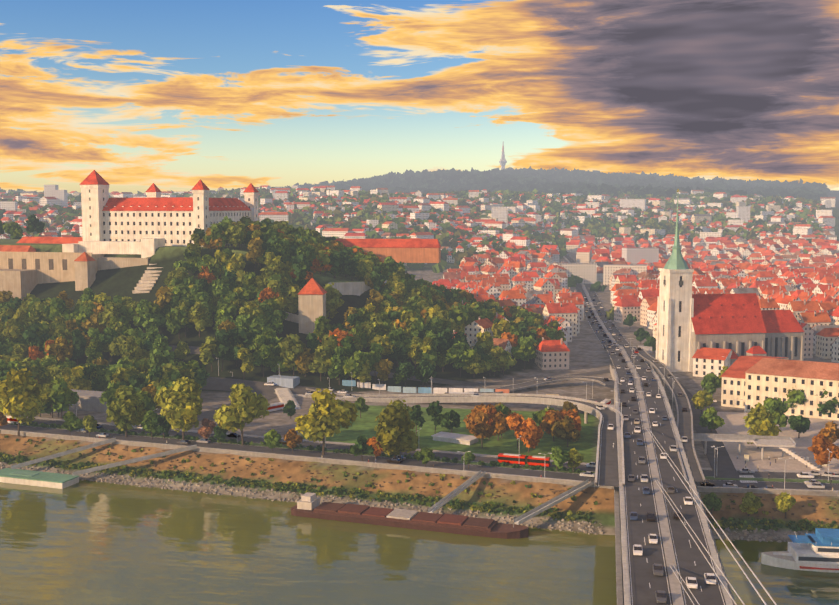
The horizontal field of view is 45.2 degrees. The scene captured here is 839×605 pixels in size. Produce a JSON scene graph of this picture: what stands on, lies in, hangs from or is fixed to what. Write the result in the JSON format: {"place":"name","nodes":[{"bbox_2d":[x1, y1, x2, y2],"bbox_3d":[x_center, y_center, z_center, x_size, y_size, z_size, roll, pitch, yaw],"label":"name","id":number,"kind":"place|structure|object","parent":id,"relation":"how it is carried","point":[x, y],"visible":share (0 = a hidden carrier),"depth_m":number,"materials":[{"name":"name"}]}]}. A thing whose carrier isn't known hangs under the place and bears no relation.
{"place":"outdoors","nodes":[
{"label":"outdoors","id":0,"kind":"place"},
{"bbox_2d":[0,479,838,604],"bbox_3d":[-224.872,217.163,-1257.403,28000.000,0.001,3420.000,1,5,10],"label":"water","id":1,"kind":"structure","parent":0,"point":[85,542],"depth_m":280.91,"materials":[{"name":"green liquid"}]},
{"bbox_2d":[0,256,838,604],"bbox_3d":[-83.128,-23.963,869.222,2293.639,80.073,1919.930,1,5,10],"label":"road","id":2,"kind":"structure","parent":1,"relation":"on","point":[622,580],"depth_m":341.62,"materials":[{"name":"grey asphalt"}]},
{"bbox_2d":[0,437,838,572],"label":"boats and docks","id":3,"kind":"object","parent":1,"relation":"in","point":[818,551],"visible":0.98,"depth_m":311.39,"materials":[{"name":"brown metal"}]},
{"bbox_2d":[0,182,838,541],"bbox_3d":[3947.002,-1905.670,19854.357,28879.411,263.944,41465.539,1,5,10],"label":"ground","id":4,"kind":"structure","parent":0,"point":[588,352],"depth_m":393.12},
{"bbox_2d":[0,170,440,333],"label":"castle","id":5,"kind":"structure","parent":4,"relation":"on","point":[150,224],"depth_m":622.81,"materials":[{"name":"white stone"}]},
{"bbox_2d":[13,234,821,518],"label":"tree trunks","id":6,"kind":"object","parent":4,"relation":"on","point":[262,372],"depth_m":491.77,"materials":[{"name":"brown plant"}]},
{"bbox_2d":[0,166,838,531],"bbox_3d":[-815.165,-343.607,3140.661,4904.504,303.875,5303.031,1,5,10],"label":"foliage","id":7,"kind":"object","parent":4,"relation":"on","point":[46,342],"visible":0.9,"depth_m":530.48,"materials":[{"name":"green plant"}]},
{"bbox_2d":[0,185,838,369],"bbox_3d":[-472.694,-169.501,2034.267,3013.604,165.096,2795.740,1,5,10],"label":"city houses","id":8,"kind":"structure","parent":4,"relation":"on","point":[795,280],"depth_m":1384.56,"materials":[{"name":"red tile"}]},
{"bbox_2d":[0,434,838,542],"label":"bank rocks","id":9,"kind":"object","parent":4,"relation":"on","point":[438,511],"visible":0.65,"depth_m":337.75,"materials":[{"name":"grey stone"}]},
{"bbox_2d":[69,141,838,490],"bbox_3d":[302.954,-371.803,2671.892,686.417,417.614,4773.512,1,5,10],"label":"street furniture","id":10,"kind":"object","parent":4,"relation":"on","point":[787,449],"visible":0.65,"depth_m":383.42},
{"bbox_2d":[656,189,803,371],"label":"cathedral","id":11,"kind":"structure","parent":4,"relation":"on","point":[689,323],"depth_m":547.15,"materials":[{"name":"white stone"}]},
{"bbox_2d":[692,347,838,419],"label":"plaza buildings","id":12,"kind":"structure","parent":4,"relation":"on","point":[755,379],"depth_m":436.38,"materials":[{"name":"beige paint"}]},
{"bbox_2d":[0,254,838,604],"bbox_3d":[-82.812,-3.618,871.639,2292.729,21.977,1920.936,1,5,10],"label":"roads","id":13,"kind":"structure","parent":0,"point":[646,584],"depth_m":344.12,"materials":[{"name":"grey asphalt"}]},
{"bbox_2d":[6,294,838,602],"bbox_3d":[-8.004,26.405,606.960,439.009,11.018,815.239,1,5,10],"label":"vehicles","id":14,"kind":"object","parent":13,"relation":"on","point":[544,462],"visible":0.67,"depth_m":347.53,"materials":[{"name":"paint"}]},
{"bbox_2d":[0,0,838,193],"label":"sky","id":15,"kind":"structure","parent":0,"point":[173,95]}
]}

